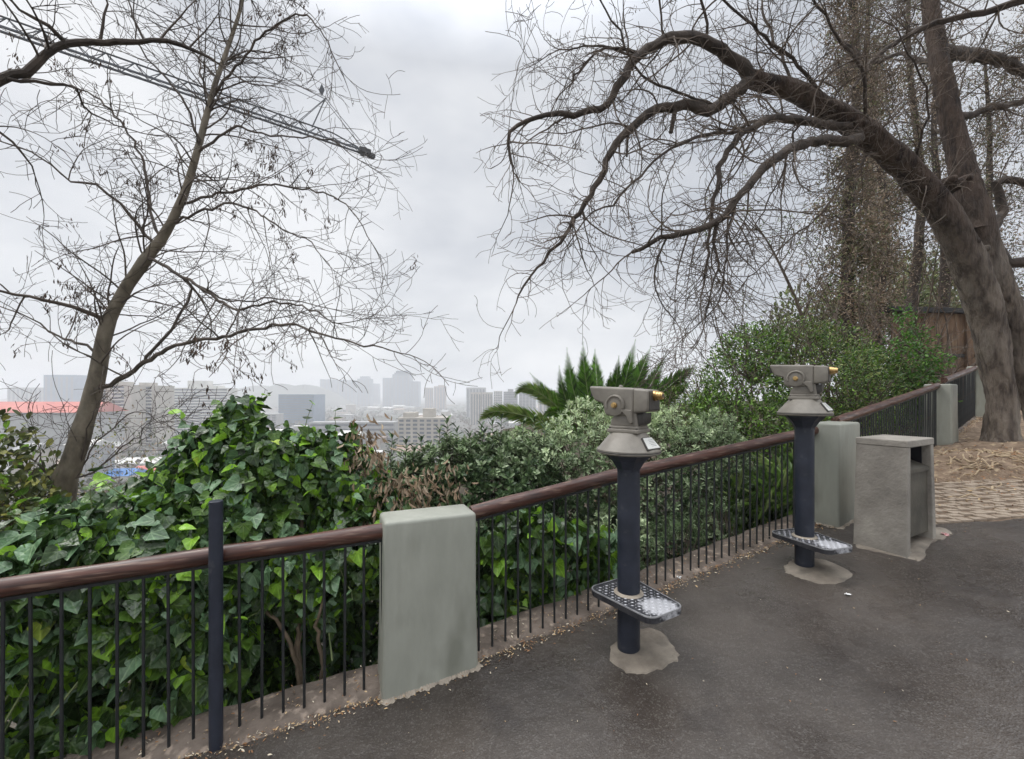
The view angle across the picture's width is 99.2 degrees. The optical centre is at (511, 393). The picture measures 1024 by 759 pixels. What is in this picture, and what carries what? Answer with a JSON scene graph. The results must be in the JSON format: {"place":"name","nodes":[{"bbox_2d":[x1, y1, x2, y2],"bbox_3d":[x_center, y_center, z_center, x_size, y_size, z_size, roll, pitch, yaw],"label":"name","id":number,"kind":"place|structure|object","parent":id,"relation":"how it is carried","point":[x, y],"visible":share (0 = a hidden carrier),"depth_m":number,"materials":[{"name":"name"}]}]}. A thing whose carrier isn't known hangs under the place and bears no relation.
{"place":"outdoors","nodes":[
{"label":"outdoors","id":0,"kind":"place"},
{"bbox_2d":[237,385,269,397],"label":"hill","id":1,"kind":"structure","parent":0,"point":[257,388],"depth_m":1676.37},
{"bbox_2d":[237,384,309,407],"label":"hill","id":2,"kind":"structure","parent":0,"point":[272,400],"depth_m":1495.80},
{"bbox_2d":[296,384,357,406],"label":"hill","id":3,"kind":"structure","parent":0,"point":[332,399],"depth_m":1583.08,"materials":[{"name":"grey"}]},
{"bbox_2d":[328,417,344,420],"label":"house","id":4,"kind":"structure","parent":0,"point":[338,419],"depth_m":676.15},
{"bbox_2d":[337,380,356,404],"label":"office tower","id":5,"kind":"structure","parent":0,"point":[349,393],"depth_m":1750.00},
{"bbox_2d":[341,414,356,418],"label":"house","id":6,"kind":"structure","parent":0,"point":[347,416],"depth_m":790.90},
{"bbox_2d":[346,404,355,413],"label":"house","id":7,"kind":"structure","parent":0,"point":[351,408],"depth_m":1008.90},
{"bbox_2d":[357,376,372,405],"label":"office tower","id":8,"kind":"structure","parent":0,"point":[364,398],"depth_m":1650.00,"materials":[{"name":"concrete"}]},
{"bbox_2d":[367,437,379,449],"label":"house","id":9,"kind":"structure","parent":0,"point":[378,442],"depth_m":361.77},
{"bbox_2d":[373,384,379,403],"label":"office tower","id":10,"kind":"structure","parent":0,"point":[376,393],"depth_m":1900.00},
{"bbox_2d":[404,406,415,409],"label":"house","id":11,"kind":"structure","parent":0,"point":[411,407],"depth_m":1218.62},
{"bbox_2d":[411,381,420,406],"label":"office tower","id":12,"kind":"structure","parent":0,"point":[415,393],"depth_m":1520.00,"materials":[{"name":"concrete"}]},
{"bbox_2d":[441,410,450,415],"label":"house","id":13,"kind":"structure","parent":0,"point":[446,412],"depth_m":790.50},
{"bbox_2d":[0,396,921,728],"bbox_3d":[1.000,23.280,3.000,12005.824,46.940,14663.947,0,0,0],"label":"ground","id":14,"kind":"structure","parent":0,"point":[456,400],"depth_m":486.13,"materials":[{"name":"soil"}]},
{"bbox_2d":[0,462,11,475],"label":"house","id":15,"kind":"structure","parent":14,"relation":"on","point":[5,470],"depth_m":209.74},
{"bbox_2d":[7,388,43,401],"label":"apartment block","id":16,"kind":"structure","parent":14,"relation":"on","point":[12,396],"depth_m":950.00,"materials":[{"name":"concrete"}]},
{"bbox_2d":[12,443,55,485],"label":"house","id":17,"kind":"structure","parent":14,"relation":"on","point":[46,453],"depth_m":207.04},
{"bbox_2d":[0,407,87,530],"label":"olive bush","id":18,"kind":"object","parent":14,"relation":"on","point":[34,483],"visible":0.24,"depth_m":4.40,"materials":[{"name":"plant"}]},
{"bbox_2d":[0,402,128,454],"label":"hall","id":19,"kind":"structure","parent":14,"relation":"on","point":[39,420],"depth_m":300.00,"materials":[{"name":"concrete"}]},
{"bbox_2d":[44,375,86,401],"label":"office tower","id":20,"kind":"structure","parent":14,"relation":"on","point":[66,385],"depth_m":900.00,"materials":[{"name":"grey glass"}]},
{"bbox_2d":[64,439,114,485],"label":"house","id":21,"kind":"structure","parent":14,"relation":"on","point":[105,456],"depth_m":208.78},
{"bbox_2d":[49,386,165,693],"bbox_3d":[-26.417,15.180,30.027,10.238,32.115,9.719,0,0,0],"label":"slope tree","id":22,"kind":"object","parent":14,"relation":"on","point":[126,473],"visible":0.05,"depth_m":29.78,"materials":[{"name":"plant"}]},
{"bbox_2d":[115,448,121,459],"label":"house","id":23,"kind":"structure","parent":14,"relation":"on","point":[119,456],"depth_m":282.22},
{"bbox_2d":[114,441,126,455],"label":"house","id":24,"kind":"structure","parent":14,"relation":"on","point":[119,444],"depth_m":319.04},
{"bbox_2d":[101,382,145,448],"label":"apartment block","id":25,"kind":"structure","parent":14,"relation":"on","point":[131,400],"depth_m":366.12,"materials":[{"name":"concrete"}]},
{"bbox_2d":[104,468,146,482],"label":"building","id":26,"kind":"structure","parent":14,"relation":"on","point":[123,476],"depth_m":211.44,"materials":[{"name":"blue"}]},
{"bbox_2d":[77,402,178,692],"bbox_3d":[-22.669,13.538,26.132,9.203,26.193,8.561,0,0,0],"label":"slope tree","id":27,"kind":"object","parent":14,"relation":"on","point":[112,447],"visible":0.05,"depth_m":26.04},
{"bbox_2d":[0,472,272,758],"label":"ivy bank","id":28,"kind":"structure","parent":14,"relation":"on","point":[56,532],"depth_m":2.23,"materials":[{"name":"plant"}]},
{"bbox_2d":[117,457,161,466],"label":"building","id":29,"kind":"structure","parent":14,"relation":"on","point":[142,463],"depth_m":255.93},
{"bbox_2d":[0,0,306,277],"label":"dark bare tree","id":30,"kind":"object","parent":14,"relation":"on","point":[34,65],"visible":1,"depth_m":3.65,"materials":[{"name":"brown plant"}]},
{"bbox_2d":[139,383,174,446],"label":"apartment block","id":31,"kind":"structure","parent":14,"relation":"on","point":[151,393],"depth_m":387.56,"materials":[{"name":"concrete"}]},
{"bbox_2d":[0,1,375,158],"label":"tower crane","id":32,"kind":"object","parent":14,"relation":"on","point":[321,89],"visible":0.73,"depth_m":47.31,"materials":[{"name":"metal"}]},
{"bbox_2d":[175,381,237,435],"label":"apartment block","id":33,"kind":"structure","parent":14,"relation":"on","point":[222,392],"depth_m":470.07,"materials":[{"name":"concrete"}]},
{"bbox_2d":[0,0,482,501],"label":"bare tree","id":34,"kind":"object","parent":14,"relation":"on","point":[70,466],"visible":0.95,"depth_m":4.78,"materials":[{"name":"brown plant"}]},
{"bbox_2d":[87,392,411,702],"bbox_3d":[-1.741,1.260,2.972,2.278,2.554,1.436,0,0,0],"label":"ivy bush","id":35,"kind":"object","parent":14,"relation":"on","point":[252,471],"visible":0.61,"depth_m":2.81,"materials":[{"name":"plant"}]},
{"bbox_2d":[313,596,322,679],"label":"shrub stem","id":36,"kind":"object","parent":35,"relation":"in","point":[318,642],"visible":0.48,"depth_m":2.62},
{"bbox_2d":[265,413,283,426],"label":"apartment block","id":37,"kind":"structure","parent":14,"relation":"on","point":[277,418],"depth_m":523.36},
{"bbox_2d":[294,520,303,685],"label":"shrub stem","id":38,"kind":"object","parent":14,"relation":"on","point":[297,650],"visible":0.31,"depth_m":2.67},
{"bbox_2d":[251,600,301,684],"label":"shrub stem","id":39,"kind":"object","parent":38,"relation":"attached to","point":[291,649],"visible":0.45,"depth_m":2.61,"materials":[{"name":"plant"}]},
{"bbox_2d":[278,394,324,424],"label":"office block","id":40,"kind":"structure","parent":14,"relation":"on","point":[293,407],"depth_m":650.00,"materials":[{"name":"grey glass"}]},
{"bbox_2d":[320,379,336,393],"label":"office tower","id":41,"kind":"structure","parent":14,"relation":"on","point":[326,384],"depth_m":1700.00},
{"bbox_2d":[333,412,350,414],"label":"house","id":42,"kind":"structure","parent":14,"relation":"on","point":[338,413],"depth_m":935.91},
{"bbox_2d":[1,402,684,520],"bbox_3d":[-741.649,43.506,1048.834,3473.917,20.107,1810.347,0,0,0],"label":"city trees","id":43,"kind":"object","parent":14,"relation":"on","point":[330,411],"visible":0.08,"depth_m":537.23,"materials":[{"name":"plant"}]},
{"bbox_2d":[337,430,366,470],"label":"house","id":44,"kind":"structure","parent":14,"relation":"on","point":[347,431],"depth_m":227.15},
{"bbox_2d":[309,421,397,441],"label":"apartment block","id":45,"kind":"structure","parent":14,"relation":"on","point":[391,426],"depth_m":420.92,"materials":[{"name":"concrete"}]},
{"bbox_2d":[368,406,379,408],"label":"house","id":46,"kind":"structure","parent":14,"relation":"on","point":[374,407],"depth_m":1295.61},
{"bbox_2d":[374,436,386,442],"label":"house","id":47,"kind":"structure","parent":14,"relation":"on","point":[384,437],"depth_m":410.05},
{"bbox_2d":[383,378,391,406],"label":"office tower","id":48,"kind":"structure","parent":14,"relation":"on","point":[387,392],"depth_m":1519.80,"materials":[{"name":"concrete"}]},
{"bbox_2d":[313,412,478,526],"bbox_3d":[-0.812,0.755,3.048,1.140,1.244,0.585,0,0,0],"label":"withered shrub","id":49,"kind":"object","parent":14,"relation":"on","point":[399,484],"visible":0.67,"depth_m":3.04,"materials":[{"name":"brown plant"}]},
{"bbox_2d":[393,408,405,413],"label":"house","id":50,"kind":"structure","parent":14,"relation":"on","point":[400,410],"depth_m":983.55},
{"bbox_2d":[392,371,412,406],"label":"office tower","id":51,"kind":"structure","parent":14,"relation":"on","point":[401,387],"depth_m":1500.00,"materials":[{"name":"concrete"}]},
{"bbox_2d":[396,445,427,462],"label":"house","id":52,"kind":"structure","parent":14,"relation":"on","point":[409,446],"depth_m":241.83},
{"bbox_2d":[398,408,449,453],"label":"apartment block","id":53,"kind":"structure","parent":14,"relation":"on","point":[412,424],"depth_m":330.00,"materials":[{"name":"concrete"}]},
{"bbox_2d":[425,388,432,407],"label":"apartment block","id":54,"kind":"structure","parent":14,"relation":"on","point":[428,397],"depth_m":1300.00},
{"bbox_2d":[434,385,446,408],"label":"apartment block","id":55,"kind":"structure","parent":14,"relation":"on","point":[439,396],"depth_m":1300.00,"materials":[{"name":"concrete"}]},
{"bbox_2d":[368,425,566,600],"bbox_3d":[-0.317,1.001,3.612,1.853,1.436,1.189,0,0,-19],"label":"green shrub","id":56,"kind":"object","parent":14,"relation":"on","point":[482,472],"visible":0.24,"depth_m":3.56,"materials":[{"name":"plant"}]},
{"bbox_2d":[384,411,549,490],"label":"upright shoots","id":57,"kind":"object","parent":56,"relation":"on","point":[405,441],"visible":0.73,"depth_m":3.62,"materials":[{"name":"plant"}]},
{"bbox_2d":[470,392,481,424],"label":"apartment block","id":58,"kind":"structure","parent":14,"relation":"on","point":[476,404],"depth_m":640.00,"materials":[{"name":"concrete"}]},
{"bbox_2d":[466,388,485,417],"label":"apartment block","id":59,"kind":"structure","parent":14,"relation":"on","point":[468,402],"depth_m":850.00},
{"bbox_2d":[482,392,492,421],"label":"apartment block","id":60,"kind":"structure","parent":14,"relation":"on","point":[487,399],"depth_m":640.00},
{"bbox_2d":[494,391,502,423],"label":"apartment block","id":61,"kind":"structure","parent":14,"relation":"on","point":[497,397],"depth_m":650.00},
{"bbox_2d":[504,389,517,421],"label":"apartment block","id":62,"kind":"structure","parent":14,"relation":"on","point":[510,394],"depth_m":640.00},
{"bbox_2d":[49,416,975,758],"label":"kerb","id":63,"kind":"structure","parent":14,"relation":"on","point":[257,726],"depth_m":2.40,"materials":[{"name":"concrete"}]},
{"bbox_2d":[0,499,382,758],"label":"railing","id":64,"kind":"object","parent":63,"relation":"on","point":[215,556],"visible":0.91,"depth_m":2.10,"materials":[{"name":"brown metal"}]},
{"bbox_2d":[378,504,482,705],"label":"pillar","id":65,"kind":"structure","parent":63,"relation":"on","point":[427,637],"depth_m":2.41,"materials":[{"name":"green paint"}]},
{"bbox_2d":[469,427,818,650],"bbox_3d":[1.321,0.946,3.368,3.488,1.284,0.104,0,0,-26],"label":"railing","id":66,"kind":"object","parent":63,"relation":"on","point":[493,508],"visible":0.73,"depth_m":3.19,"materials":[{"name":"brown metal"}]},
{"bbox_2d":[815,421,859,528],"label":"pillar","id":67,"kind":"structure","parent":63,"relation":"on","point":[835,455],"depth_m":4.04,"materials":[{"name":"green paint"}]},
{"bbox_2d":[831,383,940,446],"bbox_3d":[4.740,0.513,5.380,3.693,1.344,0.085,0,0,-34],"label":"railing","id":68,"kind":"object","parent":63,"relation":"on","point":[909,399],"visible":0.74,"depth_m":5.56,"materials":[{"name":"brown metal"}]},
{"bbox_2d":[924,384,958,444],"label":"pillar","id":69,"kind":"structure","parent":63,"relation":"on","point":[947,414],"depth_m":6.36,"materials":[{"name":"green paint"}]},
{"bbox_2d":[940,366,977,427],"bbox_3d":[7.745,0.107,7.515,2.755,1.266,0.085,0,0,-36],"label":"railing","id":70,"kind":"object","parent":63,"relation":"on","point":[964,380],"visible":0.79,"depth_m":7.68,"materials":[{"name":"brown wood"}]},
{"bbox_2d":[966,366,985,417],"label":"pillar","id":71,"kind":"structure","parent":63,"relation":"on","point":[980,400],"depth_m":8.25,"materials":[{"name":"green paint"}]},
{"bbox_2d":[509,421,520,427],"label":"house","id":72,"kind":"structure","parent":14,"relation":"on","point":[513,423],"depth_m":571.02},
{"bbox_2d":[519,393,535,411],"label":"apartment block","id":73,"kind":"structure","parent":14,"relation":"on","point":[527,401],"depth_m":700.00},
{"bbox_2d":[92,417,980,758],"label":"leaf litter","id":74,"kind":"object","parent":14,"relation":"on","point":[970,425],"visible":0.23,"depth_m":2.54,"materials":[{"name":"plant"}]},
{"bbox_2d":[476,506,616,627],"bbox_3d":[0.271,1.376,3.321,1.374,1.178,0.604,0,0,-27],"label":"ivy clump","id":75,"kind":"object","parent":14,"relation":"on","point":[499,569],"visible":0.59,"depth_m":3.11,"materials":[{"name":"plant"}]},
{"bbox_2d":[538,390,557,417],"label":"apartment block","id":76,"kind":"structure","parent":14,"relation":"on","point":[542,407],"depth_m":760.00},
{"bbox_2d":[479,340,695,520],"bbox_3d":[1.444,0.678,8.148,4.243,3.422,1.915,0,0,0],"label":"palm tree","id":77,"kind":"object","parent":14,"relation":"on","point":[554,401],"visible":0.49,"depth_m":8.31,"materials":[{"name":"plant"}]},
{"bbox_2d":[506,395,765,580],"bbox_3d":[1.366,0.890,4.195,2.908,1.760,1.170,0,0,-20],"label":"silvery shrub","id":78,"kind":"object","parent":14,"relation":"on","point":[697,431],"visible":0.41,"depth_m":4.06,"materials":[{"name":"green plant"}]},
{"bbox_2d":[578,495,748,584],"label":"shrub","id":79,"kind":"object","parent":14,"relation":"on","point":[686,529],"visible":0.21,"depth_m":3.82,"materials":[{"name":"green leaves"},{"name":"brown twig"}]},
{"bbox_2d":[653,364,729,451],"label":"pale shrub","id":80,"kind":"object","parent":14,"relation":"on","point":[676,400],"visible":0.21,"depth_m":7.61,"materials":[{"name":"plant"}]},
{"bbox_2d":[675,319,828,471],"bbox_3d":[3.486,0.056,6.491,2.153,2.445,1.709,0,0,0],"label":"evergreen shrub","id":81,"kind":"object","parent":14,"relation":"on","point":[741,415],"visible":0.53,"depth_m":6.40,"materials":[{"name":"plant"}]},
{"bbox_2d":[711,446,792,532],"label":"strappy plant","id":82,"kind":"object","parent":14,"relation":"on","point":[766,494],"visible":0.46,"depth_m":4.38,"materials":[{"name":"green plant"}]},
{"bbox_2d":[672,265,882,450],"bbox_3d":[6.415,-0.790,9.631,6.789,3.829,3.851,0,0,-30],"label":"bare brush","id":83,"kind":"object","parent":14,"relation":"on","point":[796,346],"visible":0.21,"depth_m":9.02,"materials":[{"name":"plant"}]},
{"bbox_2d":[702,151,866,377],"bbox_3d":[5.134,-1.695,8.171,3.001,5.667,1.644,0,0,0],"label":"thin leafy tree","id":84,"kind":"object","parent":14,"relation":"on","point":[791,288],"visible":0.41,"depth_m":8.08,"materials":[{"name":"plant"}]},
{"bbox_2d":[684,231,969,427],"bbox_3d":[6.410,-1.247,9.348,4.617,4.110,4.989,0,0,0],"label":"bare brush","id":85,"kind":"object","parent":14,"relation":"on","point":[926,313],"visible":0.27,"depth_m":8.63,"materials":[{"name":"plant"}]},
{"bbox_2d":[751,313,909,459],"bbox_3d":[4.828,-0.067,6.734,2.364,2.545,2.030,0,0,0],"label":"evergreen shrub","id":86,"kind":"object","parent":14,"relation":"on","point":[829,344],"visible":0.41,"depth_m":6.65,"materials":[{"name":"plant"}]},
{"bbox_2d":[794,0,921,402],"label":"tall tree","id":87,"kind":"object","parent":14,"relation":"on","point":[847,300],"visible":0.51,"depth_m":10.82,"materials":[{"name":"brown plant"}]},
{"bbox_2d":[755,243,961,366],"bbox_3d":[19.340,-4.836,22.436,14.094,7.586,6.089,0,0,-14],"label":"distant tree","id":88,"kind":"object","parent":14,"relation":"on","point":[925,296],"visible":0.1,"depth_m":21.89,"materials":[{"name":"plant"}]},
{"bbox_2d":[780,247,942,408],"bbox_3d":[8.098,-1.391,9.601,2.737,4.290,4.181,0,0,-15],"label":"bare brush","id":89,"kind":"object","parent":14,"relation":"on","point":[873,317],"visible":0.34,"depth_m":9.58,"materials":[{"name":"plant"}]},
{"bbox_2d":[818,0,915,340],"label":"tall tree","id":90,"kind":"object","parent":14,"relation":"on","point":[872,31],"visible":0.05,"depth_m":14.79,"materials":[{"name":"brown plant"}]},
{"bbox_2d":[834,50,930,380],"bbox_3d":[10.527,-4.823,12.524,2.195,10.268,2.325,0,0,0],"label":"tall tree","id":91,"kind":"object","parent":14,"relation":"on","point":[891,264],"visible":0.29,"depth_m":12.23,"materials":[{"name":"brown plant"}]},
{"bbox_2d":[833,346,932,436],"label":"evergreen shrub","id":92,"kind":"object","parent":14,"relation":"on","point":[907,368],"visible":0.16,"depth_m":7.53,"materials":[{"name":"plant"}]},
{"bbox_2d":[839,296,961,429],"bbox_3d":[6.684,-0.513,7.467,1.840,2.389,0.965,0,0,0],"label":"fresh green shrub","id":93,"kind":"object","parent":14,"relation":"on","point":[923,353],"visible":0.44,"depth_m":7.42,"materials":[{"name":"plant"}]},
{"bbox_2d":[880,0,944,343],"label":"tall tree","id":94,"kind":"object","parent":14,"relation":"on","point":[919,247],"visible":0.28,"depth_m":13.39,"materials":[{"name":"brown plant"}]},
{"bbox_2d":[884,306,976,390],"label":"board wall","id":95,"kind":"structure","parent":14,"relation":"on","point":[959,316],"depth_m":12.16,"materials":[{"name":"wood"}]},
{"bbox_2d":[903,8,976,313],"bbox_3d":[12.266,-5.332,12.493,1.735,10.833,1.453,0,0,-20],"label":"tall tree","id":96,"kind":"object","parent":14,"relation":"on","point":[945,286],"visible":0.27,"depth_m":12.43,"materials":[{"name":"brown plant"}]},
{"bbox_2d":[858,230,1022,387],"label":"bare brush","id":97,"kind":"object","parent":14,"relation":"on","point":[946,351],"visible":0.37,"depth_m":10.01,"materials":[{"name":"plant"}]},
{"bbox_2d":[950,35,1023,306],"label":"tall tree","id":98,"kind":"object","parent":14,"relation":"on","point":[988,180],"visible":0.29,"depth_m":13.94,"materials":[{"name":"brown plant"}]},
{"bbox_2d":[979,6,1023,298],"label":"tall tree","id":99,"kind":"object","parent":14,"relation":"on","point":[1021,120],"visible":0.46,"depth_m":13.30,"materials":[{"name":"brown plant"}]},
{"bbox_2d":[0,0,1023,397],"label":"sky","id":100,"kind":"structure","parent":0,"point":[448,59],"materials":[{"name":"white"}]},
{"bbox_2d":[182,518,1023,758],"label":"path","id":101,"kind":"structure","parent":0,"point":[731,629],"depth_m":2.27,"materials":[{"name":"asphalt"}]},
{"bbox_2d":[610,628,678,673],"bbox_3d":[0.759,1.504,2.562,0.408,0.060,0.401,0,0,0],"label":"concrete patch","id":102,"kind":"object","parent":101,"relation":"on","point":[657,650],"visible":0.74,"depth_m":2.50,"materials":[{"name":"concrete"}]},
{"bbox_2d":[590,385,680,653],"bbox_3d":[0.705,0.754,2.555,0.372,1.612,0.521,0,0,-31],"label":"coin viewer","id":103,"kind":"object","parent":102,"relation":"on","point":[628,446],"visible":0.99,"depth_m":2.52,"materials":[{"name":"blue paint"}]},
{"bbox_2d":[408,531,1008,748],"bbox_3d":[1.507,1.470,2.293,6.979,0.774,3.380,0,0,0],"label":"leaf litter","id":104,"kind":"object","parent":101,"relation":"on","point":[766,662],"visible":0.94,"depth_m":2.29,"materials":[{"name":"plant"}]},
{"bbox_2d":[784,558,852,583],"bbox_3d":[2.294,1.329,3.282,0.425,0.056,0.394,0,0,-32],"label":"concrete patch","id":105,"kind":"object","parent":101,"relation":"on","point":[822,571],"visible":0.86,"depth_m":3.23,"materials":[{"name":"concrete"}]},
{"bbox_2d":[770,363,851,567],"bbox_3d":[2.269,0.571,3.337,0.371,1.612,0.513,0,0,-15],"label":"coin viewer","id":106,"kind":"object","parent":105,"relation":"on","point":[804,410],"visible":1,"depth_m":3.31,"materials":[{"name":"blue paint"}]},
{"bbox_2d":[856,527,952,560],"bbox_3d":[3.313,1.219,3.671,0.939,0.105,0.419,0,0,-31],"label":"concrete base","id":107,"kind":"object","parent":101,"relation":"on","point":[919,545],"visible":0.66,"depth_m":3.54,"materials":[{"name":"concrete"}]},
{"bbox_2d":[853,434,935,557],"bbox_3d":[3.194,0.843,3.641,0.576,0.955,0.357,0,0,-29],"label":"litter bin","id":108,"kind":"object","parent":107,"relation":"on","point":[894,507],"visible":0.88,"depth_m":3.52,"materials":[{"name":"concrete"}]},
{"bbox_2d":[910,471,927,536],"bbox_3d":[3.259,0.873,3.527,0.436,0.535,0.029,0,0,-29],"label":"door","id":109,"kind":"structure","parent":108,"relation":"in","point":[918,481],"depth_m":3.53,"materials":[{"name":"metal"}]},
{"bbox_2d":[933,409,1023,482],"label":"dirt ground","id":110,"kind":"structure","parent":0,"point":[974,433],"depth_m":5.15,"materials":[{"name":"soil"}]},
{"bbox_2d":[474,0,1023,442],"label":"leaning tree","id":111,"kind":"object","parent":110,"relation":"on","point":[958,210],"visible":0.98,"depth_m":5.29,"materials":[{"name":"brown plant"}]},
{"bbox_2d":[934,447,1023,497],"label":"root tangle","id":112,"kind":"object","parent":110,"relation":"on","point":[1006,454],"visible":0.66,"depth_m":5.08,"materials":[{"name":"wood"}]},
{"bbox_2d":[935,477,1023,523],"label":"brick paving","id":113,"kind":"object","parent":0,"point":[981,504],"visible":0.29,"depth_m":4.24,"materials":[{"name":"stone"}]},
{"bbox_2d":[934,438,1023,511],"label":"garden debris","id":114,"kind":"object","parent":113,"relation":"on","point":[981,471],"visible":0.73,"depth_m":4.92,"materials":[{"name":"plant"}]}
]}

